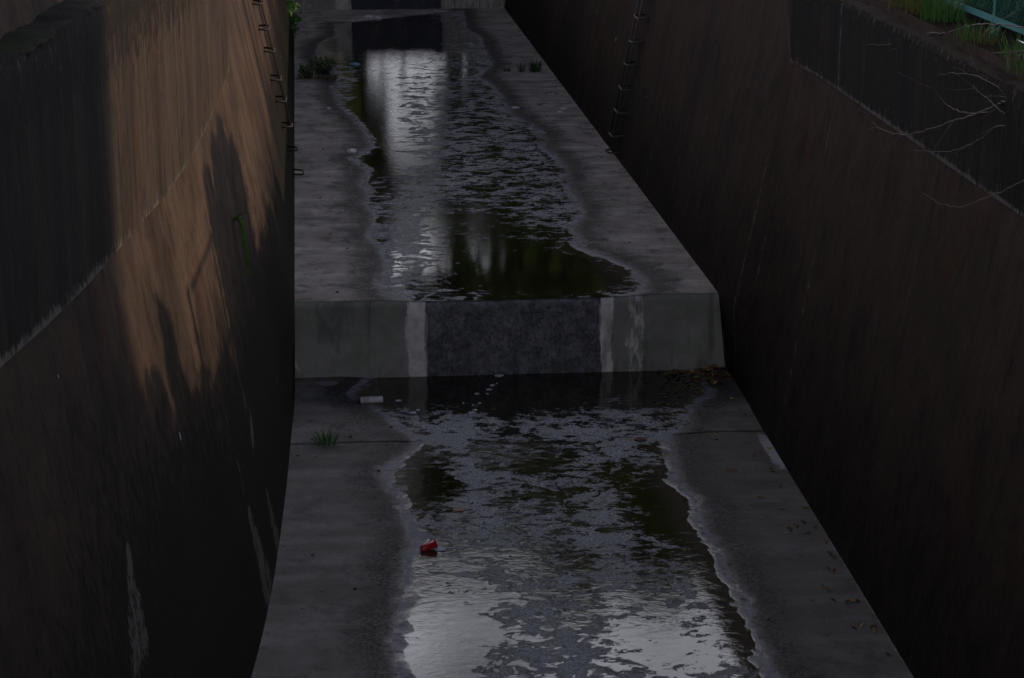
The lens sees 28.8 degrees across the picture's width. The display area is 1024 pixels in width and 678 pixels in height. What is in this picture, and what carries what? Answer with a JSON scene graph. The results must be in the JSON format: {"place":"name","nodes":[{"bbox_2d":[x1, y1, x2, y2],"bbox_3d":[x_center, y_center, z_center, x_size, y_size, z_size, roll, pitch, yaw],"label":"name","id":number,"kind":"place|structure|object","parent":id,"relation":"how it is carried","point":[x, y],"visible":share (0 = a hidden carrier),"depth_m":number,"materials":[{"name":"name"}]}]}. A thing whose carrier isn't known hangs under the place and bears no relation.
{"place":"outdoors","nodes":[
{"label":"outdoors","id":0,"kind":"place"},
{"bbox_2d":[0,0,294,677],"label":"retaining wall","id":1,"kind":"structure","parent":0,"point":[147,362],"depth_m":11.43,"materials":[{"name":"brown concrete"}]},
{"bbox_2d":[233,210,253,277],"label":"hanging grass","id":2,"kind":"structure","parent":1,"relation":"attached to","point":[238,218],"depth_m":16.19,"materials":[{"name":"plant"}]},
{"bbox_2d":[252,0,303,174],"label":"step iron ladder","id":3,"kind":"object","parent":1,"relation":"attached to","point":[272,48],"visible":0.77,"depth_m":25.11,"materials":[{"name":"grey metal"}]},
{"bbox_2d":[285,0,301,36],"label":"wall plant","id":4,"kind":"object","parent":1,"relation":"attached to","point":[293,7],"depth_m":38.09,"materials":[{"name":"green plant"}]},
{"bbox_2d":[314,10,647,301],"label":"stream water","id":5,"kind":"structure","parent":0,"point":[467,190],"depth_m":25.74,"materials":[{"name":"liquid"}]},
{"bbox_2d":[294,8,717,301],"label":"channel floor","id":6,"kind":"structure","parent":0,"point":[655,254],"depth_m":25.40,"materials":[{"name":"concrete"}]},
{"bbox_2d":[297,55,336,79],"bbox_3d":[-3.287,-4.562,33.532,0.678,0.462,0.529,-1,16,-5],"label":"weed clump","id":7,"kind":"object","parent":6,"relation":"on","point":[307,70],"visible":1,"depth_m":33.49,"materials":[{"name":"green plant"}]},
{"bbox_2d":[320,72,338,80],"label":"grass tuft","id":8,"kind":"object","parent":6,"relation":"on","point":[335,77],"visible":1,"depth_m":33.44,"materials":[{"name":"green plant"}]},
{"bbox_2d":[346,148,356,153],"bbox_3d":[-2.202,-2.574,27.317,0.148,0.084,0.200,1,16,3],"label":"plastic scrap","id":9,"kind":"object","parent":6,"relation":"on","point":[351,151],"visible":1,"depth_m":27.26,"materials":[{"name":"white plastic"}]},
{"bbox_2d":[292,0,504,9],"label":"weir","id":10,"kind":"object","parent":6,"relation":"on","point":[364,4],"visible":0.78,"depth_m":42.74,"materials":[{"name":"concrete"}]},
{"bbox_2d":[517,63,525,71],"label":"grass tuft","id":11,"kind":"object","parent":6,"relation":"on","point":[520,69],"visible":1,"depth_m":34.24,"materials":[{"name":"green plant"}]},
{"bbox_2d":[526,57,543,71],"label":"grass tuft","id":12,"kind":"object","parent":6,"relation":"on","point":[534,66],"visible":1,"depth_m":34.25,"materials":[{"name":"green plant"}]},
{"bbox_2d":[346,370,780,677],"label":"stream water","id":13,"kind":"structure","parent":0,"point":[567,492],"depth_m":15.94,"materials":[{"name":"grey liquid"}]},
{"bbox_2d":[357,396,382,403],"bbox_3d":[-1.369,0.589,19.235,0.252,0.069,0.069,-3,16,-1],"label":"plastic bottle","id":14,"kind":"object","parent":13,"relation":"on","point":[372,399],"visible":1,"depth_m":19.21,"materials":[{"name":"white plastic"}]},
{"bbox_2d":[420,539,437,551],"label":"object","id":15,"kind":"object","parent":13,"relation":"on","point":[432,544],"visible":1,"depth_m":15.64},
{"bbox_2d":[434,546,445,550],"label":"foam clump","id":16,"kind":"object","parent":13,"relation":"on","point":[440,549],"visible":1,"depth_m":15.67,"materials":[{"name":"white"}]},
{"bbox_2d":[453,507,465,511],"bbox_3d":[-0.439,1.411,16.503,0.118,0.020,0.091,-10,19,-30],"label":"red scrap","id":17,"kind":"object","parent":13,"relation":"on","point":[459,509],"visible":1,"depth_m":16.48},
{"bbox_2d":[634,437,646,441],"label":"wet leaf clump","id":18,"kind":"object","parent":13,"relation":"on","point":[641,439],"visible":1,"depth_m":18.17,"materials":[{"name":"brown plant"}]},
{"bbox_2d":[251,367,913,677],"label":"channel floor","id":19,"kind":"structure","parent":0,"point":[335,507],"depth_m":15.63,"materials":[{"name":"concrete"}]},
{"bbox_2d":[305,425,341,445],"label":"grass tuft","id":20,"kind":"object","parent":19,"relation":"on","point":[328,437],"visible":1,"depth_m":18.05,"materials":[{"name":"green plant"}]},
{"bbox_2d":[315,381,337,385],"bbox_3d":[-1.841,0.441,19.762,0.236,0.020,0.173,-1,16,-3],"label":"stone","id":21,"kind":"object","parent":19,"relation":"on","point":[325,383],"visible":1,"depth_m":19.75,"materials":[{"name":"grey stone"}]},
{"bbox_2d":[295,293,724,377],"bbox_3d":[-0.206,0.001,20.056,5.100,0.848,0.105,-1,16,-5],"label":"weir","id":22,"kind":"object","parent":19,"relation":"on","point":[388,338],"visible":0.81,"depth_m":20.03,"materials":[{"name":"concrete"}]},
{"bbox_2d":[725,467,737,471],"bbox_3d":[1.910,1.140,17.374,0.101,0.016,0.131,-12,20,-34],"label":"twig debris","id":23,"kind":"object","parent":19,"relation":"on","point":[731,469],"visible":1,"depth_m":17.36,"materials":[{"name":"brown wood"}]},
{"bbox_2d":[504,0,1023,677],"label":"retaining wall","id":24,"kind":"structure","parent":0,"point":[870,292],"depth_m":15.70,"materials":[{"name":"concrete"}]},
{"bbox_2d":[605,0,648,153],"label":"step iron ladder","id":25,"kind":"object","parent":24,"relation":"attached to","point":[625,63],"visible":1,"depth_m":26.59,"materials":[{"name":"grey metal"}]},
{"bbox_2d":[888,0,919,9],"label":"grass clump","id":26,"kind":"object","parent":24,"relation":"on","point":[900,4],"visible":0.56,"depth_m":15.94,"materials":[{"name":"green plant"}]},
{"bbox_2d":[903,0,948,15],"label":"grass clump","id":27,"kind":"object","parent":24,"relation":"on","point":[914,6],"visible":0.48,"depth_m":15.63,"materials":[{"name":"green plant"}]},
{"bbox_2d":[869,96,1006,157],"bbox_3d":[2.954,-1.521,13.745,0.161,0.841,2.892,-3,17,-11],"label":"bramble","id":28,"kind":"object","parent":24,"relation":"attached to","point":[943,124],"visible":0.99,"depth_m":13.72,"materials":[{"name":"brown plant"}]},
{"bbox_2d":[911,0,969,22],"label":"grass clump","id":29,"kind":"object","parent":24,"relation":"on","point":[937,13],"visible":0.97,"depth_m":15.21,"materials":[{"name":"green plant"}]},
{"bbox_2d":[898,72,987,113],"bbox_3d":[3.085,-1.615,13.229,0.142,0.338,2.046,-4,17,-15],"label":"bramble","id":30,"kind":"object","parent":24,"relation":"attached to","point":[948,105],"visible":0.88,"depth_m":13.70,"materials":[{"name":"brown plant"}]},
{"bbox_2d":[868,23,1023,49],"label":"bramble","id":31,"kind":"object","parent":24,"relation":"attached to","point":[969,26],"visible":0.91,"depth_m":13.99,"materials":[{"name":"plant"}]},
{"bbox_2d":[903,10,1023,53],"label":"bramble","id":32,"kind":"object","parent":24,"relation":"on","point":[992,52],"visible":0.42,"depth_m":13.70,"materials":[{"name":"brown plant"}]},
{"bbox_2d":[923,125,1004,154],"bbox_3d":[3.027,-1.321,13.167,0.135,0.534,2.009,-4,17,-12],"label":"bramble","id":33,"kind":"object","parent":24,"relation":"attached to","point":[972,143],"visible":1,"depth_m":13.22,"materials":[{"name":"brown plant"}]},
{"bbox_2d":[940,16,1003,93],"bbox_3d":[3.092,-1.755,13.108,0.066,0.654,1.372,-4,17,-14],"label":"bramble","id":34,"kind":"object","parent":24,"relation":"attached to","point":[972,74],"visible":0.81,"depth_m":13.24,"materials":[{"name":"plant"}]},
{"bbox_2d":[923,180,1023,207],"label":"bramble","id":35,"kind":"object","parent":24,"relation":"attached to","point":[982,198],"visible":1,"depth_m":12.98,"materials":[{"name":"brown plant"}]},
{"bbox_2d":[943,8,1007,41],"bbox_3d":[3.285,-2.257,14.286,0.498,0.200,0.527,-1,16,-5],"label":"grass clump","id":36,"kind":"object","parent":24,"relation":"on","point":[967,28],"visible":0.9,"depth_m":14.24,"materials":[{"name":"green plant"}]},
{"bbox_2d":[949,76,1005,118],"bbox_3d":[3.042,-1.568,13.017,0.095,0.268,0.664,-6,17,-18],"label":"bramble","id":37,"kind":"object","parent":24,"relation":"attached to","point":[986,97],"visible":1,"depth_m":12.93,"materials":[{"name":"brown plant"}]},
{"bbox_2d":[950,27,1006,44],"bbox_3d":[3.289,-2.159,14.054,0.434,0.141,0.421,-1,16,-5],"label":"grass clump","id":38,"kind":"object","parent":24,"relation":"on","point":[973,37],"visible":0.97,"depth_m":14.03,"materials":[{"name":"green plant"}]},
{"bbox_2d":[936,0,1023,35],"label":"fence","id":39,"kind":"object","parent":24,"relation":"on","point":[998,6],"visible":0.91,"depth_m":14.54,"materials":[{"name":"teal metal"}]},
{"bbox_2d":[987,48,1023,65],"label":"grass clump","id":40,"kind":"object","parent":24,"relation":"on","point":[1009,56],"visible":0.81,"depth_m":13.20,"materials":[{"name":"green plant"}]},
{"bbox_2d":[995,23,1023,56],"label":"grass clump","id":41,"kind":"object","parent":24,"relation":"on","point":[1018,46],"visible":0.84,"depth_m":13.45,"materials":[{"name":"green plant"}]},
{"bbox_2d":[998,49,1023,73],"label":"grass clump","id":42,"kind":"object","parent":24,"relation":"on","point":[1021,68],"visible":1,"depth_m":12.76,"materials":[{"name":"green plant"}]},
{"bbox_2d":[947,2,1023,41],"bbox_3d":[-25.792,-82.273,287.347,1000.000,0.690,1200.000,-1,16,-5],"label":"ground","id":43,"kind":"structure","parent":0,"point":[1009,31],"depth_m":15.31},
{"bbox_2d":[967,0,1022,13],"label":"shrub","id":44,"kind":"object","parent":43,"relation":"on","point":[983,9],"visible":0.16,"depth_m":15.69,"materials":[{"name":"green plant"}]},
{"bbox_2d":[1002,0,1023,27],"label":"shrub","id":45,"kind":"object","parent":43,"relation":"on","point":[1016,22],"visible":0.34,"depth_m":14.99,"materials":[{"name":"green plant"}]}
]}

